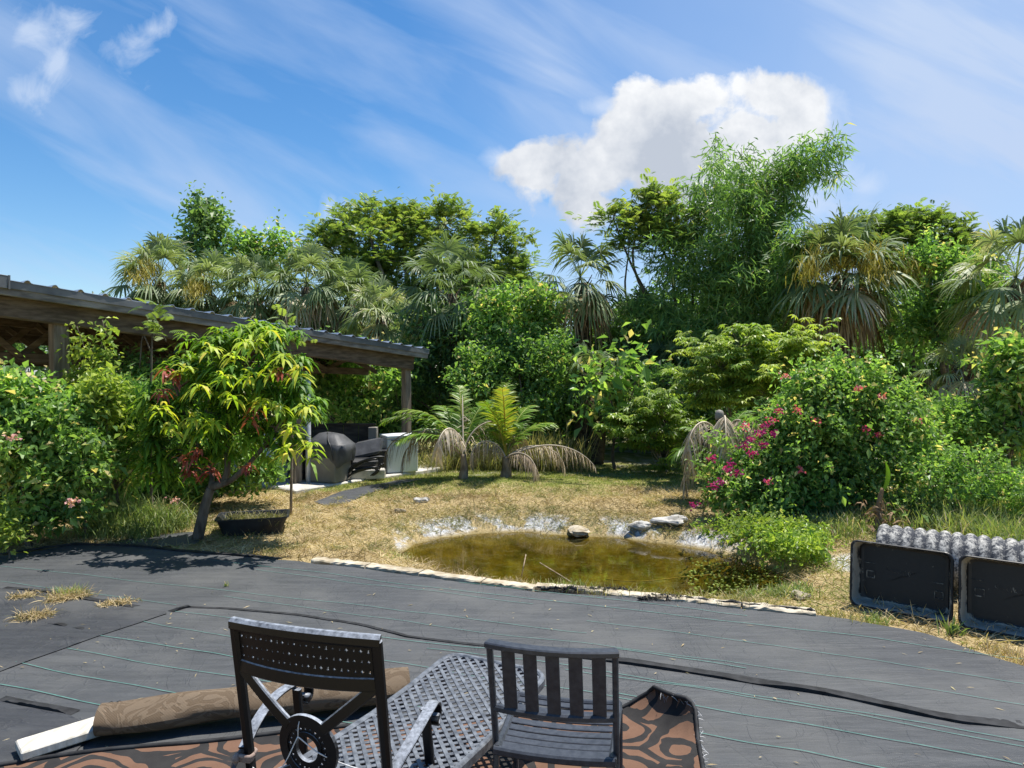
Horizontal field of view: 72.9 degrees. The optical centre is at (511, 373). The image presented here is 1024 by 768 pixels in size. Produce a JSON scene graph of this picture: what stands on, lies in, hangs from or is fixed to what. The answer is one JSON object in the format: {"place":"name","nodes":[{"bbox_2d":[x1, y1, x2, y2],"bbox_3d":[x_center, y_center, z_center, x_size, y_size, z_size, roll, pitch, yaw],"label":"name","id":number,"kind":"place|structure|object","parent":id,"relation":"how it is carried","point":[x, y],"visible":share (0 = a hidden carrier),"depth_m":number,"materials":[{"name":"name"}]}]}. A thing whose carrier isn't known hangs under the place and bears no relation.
{"place":"outdoors","nodes":[
{"label":"outdoors","id":0,"kind":"place"},
{"bbox_2d":[0,377,1023,665],"bbox_3d":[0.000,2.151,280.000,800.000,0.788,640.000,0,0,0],"label":"ground","id":1,"kind":"structure","parent":0,"point":[592,559],"depth_m":8.84,"materials":[{"name":"plant"}]},
{"bbox_2d":[0,485,53,558],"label":"hedge bush","id":2,"kind":"object","parent":1,"relation":"on","point":[9,520],"visible":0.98,"depth_m":7.27,"materials":[{"name":"green plant"}]},
{"bbox_2d":[0,353,137,547],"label":"hedge bush","id":3,"kind":"object","parent":1,"relation":"on","point":[45,456],"visible":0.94,"depth_m":7.70,"materials":[{"name":"green plant"}]},
{"bbox_2d":[12,361,139,539],"bbox_3d":[-5.168,0.954,8.258,1.317,2.217,1.208,0,0,-40],"label":"sparse tree","id":4,"kind":"object","parent":1,"relation":"on","point":[105,396],"visible":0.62,"depth_m":8.19,"materials":[{"name":"green plant"}]},
{"bbox_2d":[78,477,174,502],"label":"grass clump","id":5,"kind":"object","parent":1,"relation":"on","point":[109,491],"visible":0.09,"depth_m":10.68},
{"bbox_2d":[54,485,203,543],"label":"grass clump","id":6,"kind":"object","parent":1,"relation":"on","point":[138,521],"visible":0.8,"depth_m":8.45,"materials":[{"name":"plant"}]},
{"bbox_2d":[84,362,173,508],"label":"hedge bush","id":7,"kind":"object","parent":1,"relation":"on","point":[129,461],"visible":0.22,"depth_m":8.77,"materials":[{"name":"green plant"}]},
{"bbox_2d":[101,231,208,386],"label":"cabbage palm","id":8,"kind":"object","parent":1,"relation":"on","point":[160,247],"visible":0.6,"depth_m":21.36,"materials":[{"name":"green plant"}]},
{"bbox_2d":[112,532,198,545],"bbox_3d":[-4.169,1.971,8.245,1.028,0.035,0.663,0,0,0],"label":"ground sheet","id":9,"kind":"object","parent":1,"relation":"on","point":[181,537],"visible":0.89,"depth_m":8.18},
{"bbox_2d":[129,297,188,515],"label":"sapling","id":10,"kind":"object","parent":1,"relation":"on","point":[153,325],"visible":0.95,"depth_m":8.78,"materials":[{"name":"green plant"}]},
{"bbox_2d":[72,340,293,508],"bbox_3d":[-4.860,0.870,10.270,3.318,2.706,1.682,0,0,0],"label":"hedge bush","id":11,"kind":"object","parent":1,"relation":"on","point":[270,477],"visible":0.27,"depth_m":10.15,"materials":[{"name":"green plant"}]},
{"bbox_2d":[161,247,255,415],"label":"cabbage palm","id":12,"kind":"object","parent":1,"relation":"on","point":[194,288],"visible":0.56,"depth_m":20.42,"materials":[{"name":"green plant"}]},
{"bbox_2d":[171,180,246,300],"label":"sparse tree","id":13,"kind":"object","parent":1,"relation":"on","point":[207,221],"visible":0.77,"depth_m":23.64,"materials":[{"name":"green plant"}]},
{"bbox_2d":[0,274,446,524],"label":"pavilion","id":14,"kind":"structure","parent":1,"relation":"on","point":[33,317],"depth_m":10.67,"materials":[{"name":"wood"}]},
{"bbox_2d":[54,316,123,509],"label":"climbing vine","id":15,"kind":"object","parent":14,"relation":"attached to","point":[79,353],"visible":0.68,"depth_m":8.96,"materials":[{"name":"green plant"}]},
{"bbox_2d":[305,432,355,482],"bbox_3d":[-3.184,1.461,12.252,0.776,0.858,0.640,0,0,23],"label":"covered grill","id":16,"kind":"object","parent":14,"relation":"on","point":[340,451],"visible":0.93,"depth_m":12.01,"materials":[{"name":"fabric"}]},
{"bbox_2d":[302,423,377,442],"bbox_3d":[-3.335,1.430,13.220,1.550,0.940,0.240,0,0,0],"label":"board screen","id":17,"kind":"object","parent":14,"relation":"on","point":[368,431],"visible":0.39,"depth_m":13.29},
{"bbox_2d":[347,456,385,479],"bbox_3d":[-2.599,1.707,12.350,0.722,0.504,0.376,0,0,0],"label":"hose coil","id":18,"kind":"object","parent":14,"relation":"on","point":[352,471],"visible":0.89,"depth_m":12.22,"materials":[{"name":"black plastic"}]},
{"bbox_2d":[351,437,382,467],"bbox_3d":[-2.742,1.550,12.758,0.732,0.700,0.532,0,0,-11],"label":"reclining seat","id":19,"kind":"object","parent":14,"relation":"on","point":[365,449],"visible":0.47,"depth_m":12.83,"materials":[{"name":"fabric"}]},
{"bbox_2d":[351,468,385,478],"bbox_3d":[-2.607,1.815,12.550,0.620,0.170,0.220,0,0,-7],"label":"concrete block","id":20,"kind":"object","parent":14,"relation":"on","point":[366,474],"depth_m":12.45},
{"bbox_2d":[379,433,417,472],"bbox_3d":[-2.190,1.534,13.443,0.640,0.712,0.495,0,0,-28],"label":"chest freezer","id":21,"kind":"object","parent":14,"relation":"on","point":[394,466],"visible":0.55,"depth_m":13.22,"materials":[{"name":"white metal"}]},
{"bbox_2d":[123,319,328,539],"bbox_3d":[-3.328,0.679,8.050,2.630,2.654,1.759,0,0,0],"label":"mango tree","id":22,"kind":"object","parent":1,"relation":"on","point":[203,384],"visible":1,"depth_m":8.07,"materials":[{"name":"green plant"}]},
{"bbox_2d":[214,509,289,536],"bbox_3d":[-3.208,1.836,8.617,0.897,0.267,0.601,0,0,-11],"label":"planter tray","id":23,"kind":"object","parent":1,"relation":"on","point":[256,521],"visible":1,"depth_m":8.46,"materials":[{"name":"black plastic"}]},
{"bbox_2d":[204,247,300,421],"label":"cabbage palm","id":24,"kind":"object","parent":1,"relation":"on","point":[256,264],"visible":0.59,"depth_m":20.02,"materials":[{"name":"green plant"}]},
{"bbox_2d":[216,207,312,418],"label":"sparse tree","id":25,"kind":"object","parent":1,"relation":"on","point":[251,241],"visible":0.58,"depth_m":23.74,"materials":[{"name":"green plant"}]},
{"bbox_2d":[267,304,316,514],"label":"sapling","id":26,"kind":"object","parent":1,"relation":"on","point":[279,310],"visible":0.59,"depth_m":9.58,"materials":[{"name":"green plant"}]},
{"bbox_2d":[247,239,355,330],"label":"cabbage palm","id":27,"kind":"object","parent":1,"relation":"on","point":[309,305],"visible":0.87,"depth_m":19.39,"materials":[{"name":"green plant"}]},
{"bbox_2d":[311,556,369,567],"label":"edging block","id":28,"kind":"structure","parent":1,"relation":"on","point":[334,561],"depth_m":7.12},
{"bbox_2d":[296,255,398,386],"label":"cabbage palm","id":29,"kind":"object","parent":1,"relation":"on","point":[362,272],"visible":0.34,"depth_m":20.01,"materials":[{"name":"green plant"}]},
{"bbox_2d":[289,326,424,440],"bbox_3d":[-3.803,0.486,15.903,3.679,3.168,2.787,0,0,0],"label":"leafy bush","id":30,"kind":"object","parent":1,"relation":"on","point":[348,401],"visible":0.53,"depth_m":15.35,"materials":[{"name":"green plant"}]},
{"bbox_2d":[314,479,419,504],"bbox_3d":[-2.351,1.908,11.393,0.685,0.123,2.217,0,0,30],"label":"ground sheet","id":31,"kind":"object","parent":1,"relation":"on","point":[364,490],"visible":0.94,"depth_m":11.16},
{"bbox_2d":[336,274,420,432],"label":"cabbage palm","id":32,"kind":"object","parent":1,"relation":"on","point":[379,326],"visible":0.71,"depth_m":18.17,"materials":[{"name":"green plant"}]},
{"bbox_2d":[366,563,423,575],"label":"edging block","id":33,"kind":"structure","parent":1,"relation":"on","point":[396,569],"depth_m":6.86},
{"bbox_2d":[299,179,551,427],"bbox_3d":[-3.251,-2.255,24.782,9.360,8.678,5.245,0,0,0],"label":"feathery tree","id":34,"kind":"object","parent":1,"relation":"on","point":[403,227],"visible":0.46,"depth_m":24.34,"materials":[{"name":"green plant"}]},
{"bbox_2d":[380,284,505,440],"bbox_3d":[-1.755,-0.040,16.961,3.432,4.224,2.852,0,0,0],"label":"leafy bush","id":35,"kind":"object","parent":1,"relation":"on","point":[429,364],"visible":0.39,"depth_m":16.61,"materials":[{"name":"green plant"}]},
{"bbox_2d":[387,230,507,451],"bbox_3d":[-1.492,-0.732,17.398,3.446,5.599,3.408,0,0,0],"label":"cabbage palm","id":36,"kind":"object","parent":1,"relation":"on","point":[432,260],"visible":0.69,"depth_m":16.96,"materials":[{"name":"green plant"}]},
{"bbox_2d":[378,385,518,479],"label":"coconut palm","id":37,"kind":"object","parent":1,"relation":"on","point":[448,437],"visible":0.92,"depth_m":12.02,"materials":[{"name":"green plant"}]},
{"bbox_2d":[419,569,485,583],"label":"edging block","id":38,"kind":"structure","parent":1,"relation":"on","point":[452,577],"depth_m":6.59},
{"bbox_2d":[418,438,523,472],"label":"reed clump","id":39,"kind":"object","parent":1,"relation":"on","point":[454,462],"visible":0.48,"depth_m":14.11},
{"bbox_2d":[1,266,987,438],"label":"woods","id":40,"kind":"object","parent":1,"relation":"on","point":[20,347],"visible":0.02,"depth_m":21.93,"materials":[{"name":"green plant"}]},
{"bbox_2d":[482,578,535,591],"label":"edging block","id":41,"kind":"structure","parent":1,"relation":"on","point":[506,584],"depth_m":6.37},
{"bbox_2d":[436,319,585,440],"bbox_3d":[0.134,0.450,15.370,3.522,3.249,2.462,0,0,0],"label":"leafy bush","id":42,"kind":"object","parent":1,"relation":"on","point":[482,368],"visible":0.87,"depth_m":15.02,"materials":[{"name":"green plant"}]},
{"bbox_2d":[0,542,1023,767],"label":"ground sheet","id":43,"kind":"object","parent":1,"relation":"on","point":[846,693],"visible":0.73,"depth_m":4.83,"materials":[{"name":"fabric"}]},
{"bbox_2d":[0,696,84,761],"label":"ground sheet","id":44,"kind":"object","parent":43,"relation":"on","point":[21,718],"visible":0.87,"depth_m":3.88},
{"bbox_2d":[15,717,99,760],"bbox_3d":[-2.340,1.910,3.660,0.440,0.045,0.170,0,0,-44],"label":"wooden plank","id":45,"kind":"object","parent":44,"relation":"on","point":[39,744],"visible":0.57,"depth_m":3.59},
{"bbox_2d":[0,586,166,670],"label":"ground sheet","id":46,"kind":"object","parent":43,"relation":"on","point":[25,640],"visible":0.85,"depth_m":5.42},
{"bbox_2d":[3,586,47,600],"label":"weed tuft","id":47,"kind":"object","parent":46,"relation":"on","point":[26,594],"visible":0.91,"depth_m":6.05,"materials":[{"name":"plant"}]},
{"bbox_2d":[4,601,62,622],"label":"weed tuft","id":48,"kind":"object","parent":46,"relation":"on","point":[31,615],"visible":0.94,"depth_m":5.53,"materials":[{"name":"plant"}]},
{"bbox_2d":[29,583,100,604],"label":"weed tuft","id":49,"kind":"object","parent":46,"relation":"on","point":[56,597],"visible":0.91,"depth_m":5.97,"materials":[{"name":"plant"}]},
{"bbox_2d":[94,595,141,607],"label":"weed tuft","id":50,"kind":"object","parent":46,"relation":"on","point":[123,601],"visible":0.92,"depth_m":5.88,"materials":[{"name":"plant"}]},
{"bbox_2d":[93,667,409,736],"bbox_3d":[-1.419,1.855,3.945,1.656,0.171,0.274,0,0,-14],"label":"rolled rug","id":51,"kind":"object","parent":43,"relation":"on","point":[166,711],"visible":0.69,"depth_m":3.80,"materials":[{"name":"fabric"}]},
{"bbox_2d":[0,685,708,767],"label":"patio rug","id":52,"kind":"object","parent":43,"relation":"on","point":[661,728],"visible":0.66,"depth_m":3.58,"materials":[{"name":"fabric"}]},
{"bbox_2d":[228,616,441,767],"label":"patio armchair","id":53,"kind":"object","parent":52,"relation":"on","point":[286,655],"visible":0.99,"depth_m":2.47,"materials":[{"name":"metal"}]},
{"bbox_2d":[231,747,257,767],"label":"cloth tie","id":54,"kind":"object","parent":53,"relation":"attached to","point":[239,756],"visible":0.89,"depth_m":2.62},
{"bbox_2d":[300,653,544,767],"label":"patio table","id":55,"kind":"object","parent":52,"relation":"on","point":[470,758],"visible":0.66,"depth_m":3.18,"materials":[{"name":"metal"}]},
{"bbox_2d":[484,638,622,767],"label":"slat chair","id":56,"kind":"object","parent":52,"relation":"on","point":[582,746],"visible":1,"depth_m":2.75,"materials":[{"name":"metal"}]},
{"bbox_2d":[537,583,814,610],"bbox_3d":[1.357,1.994,5.987,2.329,0.214,0.393,0,0,20],"label":"frayed fabric","id":57,"kind":"object","parent":43,"relation":"on","point":[574,588],"visible":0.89,"depth_m":5.99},
{"bbox_2d":[0,471,1023,652],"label":"dry grass","id":58,"kind":"structure","parent":1,"relation":"on","point":[488,494],"depth_m":9.08,"materials":[{"name":"plant"}]},
{"bbox_2d":[447,271,579,419],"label":"leafy tree","id":59,"kind":"object","parent":1,"relation":"on","point":[494,311],"visible":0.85,"depth_m":15.83,"materials":[{"name":"green plant"}]},
{"bbox_2d":[466,382,595,481],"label":"coconut palm","id":60,"kind":"object","parent":1,"relation":"on","point":[499,419],"visible":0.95,"depth_m":12.11,"materials":[{"name":"green plant"}]},
{"bbox_2d":[483,419,602,472],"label":"reed clump","id":61,"kind":"object","parent":1,"relation":"on","point":[549,463],"visible":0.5,"depth_m":14.04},
{"bbox_2d":[357,499,738,543],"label":"bank grass","id":62,"kind":"structure","parent":1,"relation":"on","point":[575,522],"depth_m":9.54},
{"bbox_2d":[528,576,607,593],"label":"grass clump","id":63,"kind":"object","parent":1,"relation":"on","point":[582,582],"visible":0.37,"depth_m":6.38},
{"bbox_2d":[535,582,602,595],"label":"edging block","id":64,"kind":"structure","parent":1,"relation":"on","point":[572,591],"depth_m":6.25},
{"bbox_2d":[567,525,589,536],"bbox_3d":[0.898,2.115,9.305,0.304,0.121,0.311,0,0,0],"label":"rock","id":65,"kind":"object","parent":1,"relation":"on","point":[577,530],"visible":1,"depth_m":9.21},
{"bbox_2d":[528,229,632,454],"bbox_3d":[1.605,-0.754,17.021,2.766,5.642,3.080,0,0,0],"label":"cabbage palm","id":66,"kind":"object","parent":1,"relation":"on","point":[588,311],"visible":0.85,"depth_m":16.61,"materials":[{"name":"green plant"}]},
{"bbox_2d":[554,340,635,464],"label":"cabbage palm","id":67,"kind":"object","parent":1,"relation":"on","point":[599,457],"visible":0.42,"depth_m":15.03,"materials":[{"name":"green plant"}]},
{"bbox_2d":[561,319,672,468],"bbox_3d":[2.183,0.489,14.483,2.459,3.158,1.941,0,0,0],"label":"leaved bush","id":68,"kind":"object","parent":1,"relation":"on","point":[605,380],"visible":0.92,"depth_m":14.21,"materials":[{"name":"green plant"}]},
{"bbox_2d":[521,554,736,582],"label":"dry stem","id":69,"kind":"object","parent":1,"relation":"on","point":[630,581],"visible":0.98,"depth_m":7.51,"materials":[{"name":"plant"}]},
{"bbox_2d":[591,281,676,444],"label":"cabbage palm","id":70,"kind":"object","parent":1,"relation":"on","point":[624,341],"visible":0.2,"depth_m":17.84,"materials":[{"name":"green plant"}]},
{"bbox_2d":[604,589,666,600],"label":"edging block","id":71,"kind":"structure","parent":1,"relation":"on","point":[625,593],"depth_m":6.09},
{"bbox_2d":[627,520,651,530],"bbox_3d":[1.701,2.020,9.226,0.338,0.125,0.277,0,0,-43],"label":"rock","id":72,"kind":"object","parent":1,"relation":"on","point":[641,525],"visible":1,"depth_m":9.15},
{"bbox_2d":[265,273,1014,452],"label":"undergrowth","id":73,"kind":"object","parent":1,"relation":"on","point":[383,429],"visible":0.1,"depth_m":17.85,"materials":[{"name":"green plant"}]},
{"bbox_2d":[559,168,733,451],"bbox_3d":[3.353,-1.604,17.585,4.278,7.224,2.508,0,0,0],"label":"feathery tree","id":74,"kind":"object","parent":1,"relation":"on","point":[652,197],"visible":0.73,"depth_m":17.39,"materials":[{"name":"green plant"}]},
{"bbox_2d":[593,382,708,472],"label":"cassava bush","id":75,"kind":"object","parent":1,"relation":"on","point":[634,412],"visible":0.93,"depth_m":13.40,"materials":[{"name":"green plant"}]},
{"bbox_2d":[631,339,698,457],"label":"cabbage palm","id":76,"kind":"object","parent":1,"relation":"on","point":[657,346],"visible":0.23,"depth_m":16.40,"materials":[{"name":"green plant"}]},
{"bbox_2d":[650,515,687,524],"bbox_3d":[2.096,1.951,9.217,0.429,0.141,0.338,0,0,33],"label":"rock","id":77,"kind":"object","parent":1,"relation":"on","point":[673,520],"visible":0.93,"depth_m":9.14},
{"bbox_2d":[561,584,792,605],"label":"grass clump","id":78,"kind":"object","parent":1,"relation":"on","point":[727,597],"visible":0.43,"depth_m":6.04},
{"bbox_2d":[630,356,773,463],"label":"leafy bush","id":79,"kind":"object","parent":1,"relation":"on","point":[663,380],"visible":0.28,"depth_m":14.54,"materials":[{"name":"green plant"}]},
{"bbox_2d":[668,595,740,608],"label":"edging block","id":80,"kind":"structure","parent":1,"relation":"on","point":[714,602],"depth_m":5.88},
{"bbox_2d":[667,410,781,499],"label":"coconut palm","id":81,"kind":"object","parent":1,"relation":"on","point":[728,431],"visible":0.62,"depth_m":9.84,"materials":[{"name":"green plant"}]},
{"bbox_2d":[609,120,859,447],"bbox_3d":[5.469,-2.160,16.840,6.488,8.266,3.736,0,0,0],"label":"bamboo clump","id":82,"kind":"object","parent":1,"relation":"on","point":[742,284],"visible":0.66,"depth_m":16.61,"materials":[{"name":"green plant"}]},
{"bbox_2d":[652,323,830,437],"bbox_3d":[4.087,0.582,12.446,3.230,2.966,1.919,0,0,0],"label":"cassava bush","id":83,"kind":"object","parent":1,"relation":"on","point":[728,368],"visible":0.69,"depth_m":12.17,"materials":[{"name":"green plant"}]},
{"bbox_2d":[688,503,847,569],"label":"green plants","id":84,"kind":"object","parent":1,"relation":"on","point":[808,540],"visible":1,"depth_m":7.42,"materials":[{"name":"green plant"}]},
{"bbox_2d":[743,601,815,615],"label":"edging block","id":85,"kind":"structure","parent":1,"relation":"on","point":[764,607],"depth_m":5.69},
{"bbox_2d":[729,578,837,603],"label":"grass clump","id":86,"kind":"object","parent":1,"relation":"on","point":[788,588],"visible":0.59,"depth_m":6.20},
{"bbox_2d":[741,314,846,387],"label":"cassava bush","id":87,"kind":"object","parent":1,"relation":"on","point":[795,345],"visible":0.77,"depth_m":11.65,"materials":[{"name":"green plant"}]},
{"bbox_2d":[685,339,969,529],"bbox_3d":[4.125,0.995,9.209,3.574,2.916,2.517,0,0,14],"label":"flowering bush","id":88,"kind":"object","parent":1,"relation":"on","point":[815,416],"visible":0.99,"depth_m":8.95,"materials":[{"name":"green plant"}]},
{"bbox_2d":[809,604,884,623],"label":"weed tuft","id":89,"kind":"object","parent":1,"relation":"on","point":[842,613],"visible":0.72,"depth_m":5.64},
{"bbox_2d":[761,200,937,370],"bbox_3d":[7.325,-0.880,15.423,3.610,5.896,3.714,0,0,0],"label":"cabbage palm","id":90,"kind":"object","parent":1,"relation":"on","point":[859,307],"visible":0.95,"depth_m":14.77,"materials":[{"name":"green plant"}]},
{"bbox_2d":[778,505,932,547],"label":"grass clump","id":91,"kind":"object","parent":1,"relation":"on","point":[840,520],"visible":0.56,"depth_m":8.17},
{"bbox_2d":[825,482,924,524],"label":"grass clump","id":92,"kind":"object","parent":1,"relation":"on","point":[861,510],"visible":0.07,"depth_m":8.52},
{"bbox_2d":[854,608,898,625],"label":"weed tuft","id":93,"kind":"object","parent":1,"relation":"on","point":[874,618],"visible":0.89,"depth_m":5.50,"materials":[{"name":"green plant"}]},
{"bbox_2d":[857,460,908,534],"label":"banana plant","id":94,"kind":"object","parent":1,"relation":"on","point":[878,511],"visible":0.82,"depth_m":8.06,"materials":[{"name":"green plant"}]},
{"bbox_2d":[849,540,953,622],"bbox_3d":[3.243,1.697,5.771,0.752,0.549,0.252,0,0,38],"label":"mortar tub","id":95,"kind":"object","parent":1,"relation":"on","point":[890,575],"visible":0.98,"depth_m":5.83,"materials":[{"name":"black plastic"}]},
{"bbox_2d":[824,197,1023,307],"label":"feathery tree","id":96,"kind":"object","parent":1,"relation":"on","point":[896,219],"visible":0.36,"depth_m":23.32,"materials":[{"name":"green plant"}]},
{"bbox_2d":[828,466,1023,541],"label":"grass clump","id":97,"kind":"object","parent":1,"relation":"on","point":[999,524],"visible":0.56,"depth_m":7.92,"materials":[{"name":"plant"}]},
{"bbox_2d":[869,210,1015,401],"bbox_3d":[9.454,-0.696,14.960,3.157,5.564,2.497,0,0,-18],"label":"leafy tree","id":98,"kind":"object","parent":1,"relation":"on","point":[925,311],"visible":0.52,"depth_m":14.66,"materials":[{"name":"green plant"}]},
{"bbox_2d":[909,333,988,472],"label":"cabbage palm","id":99,"kind":"object","parent":1,"relation":"on","point":[955,375],"visible":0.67,"depth_m":13.14,"materials":[{"name":"green plant"}]},
{"bbox_2d":[876,524,1023,592],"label":"drain pipe","id":100,"kind":"object","parent":1,"relation":"on","point":[956,545],"visible":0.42,"depth_m":6.13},
{"bbox_2d":[935,612,969,637],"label":"weed tuft","id":101,"kind":"object","parent":1,"relation":"on","point":[953,628],"visible":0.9,"depth_m":5.25,"materials":[{"name":"green plant"}]},
{"bbox_2d":[883,433,1023,520],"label":"weedy shrub","id":102,"kind":"object","parent":1,"relation":"on","point":[990,488],"visible":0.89,"depth_m":8.28,"materials":[{"name":"green plant"}]},
{"bbox_2d":[906,386,1023,487],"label":"weedy shrub","id":103,"kind":"object","parent":1,"relation":"on","point":[963,411],"visible":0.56,"depth_m":9.95,"materials":[{"name":"green plant"}]},
{"bbox_2d":[929,215,1023,453],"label":"cabbage palm","id":104,"kind":"object","parent":1,"relation":"on","point":[1010,304],"visible":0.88,"depth_m":12.96,"materials":[{"name":"green plant"}]},
{"bbox_2d":[958,555,1023,638],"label":"mortar tub","id":105,"kind":"object","parent":1,"relation":"on","point":[990,591],"visible":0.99,"depth_m":5.41,"materials":[{"name":"black plastic"}]},
{"bbox_2d":[960,317,1023,471],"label":"leafy bush","id":106,"kind":"object","parent":1,"relation":"on","point":[1000,379],"visible":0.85,"depth_m":9.90,"materials":[{"name":"green plant"}]},
{"bbox_2d":[963,637,1023,664],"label":"weed tuft","id":107,"kind":"object","parent":1,"relation":"on","point":[1004,652],"visible":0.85,"depth_m":4.87,"materials":[{"name":"plant"}]},
{"bbox_2d":[0,0,1023,375],"label":"sky","id":108,"kind":"structure","parent":0,"point":[545,109],"materials":[{"name":"blue"}]},
{"bbox_2d":[215,463,910,494],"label":"lawn grass","id":109,"kind":"structure","parent":0,"point":[490,477],"depth_m":12.46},
{"bbox_2d":[688,558,788,593],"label":"floating leaves","id":110,"kind":"object","parent":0,"point":[739,578],"visible":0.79,"depth_m":7.34,"materials":[{"name":"green plant"}]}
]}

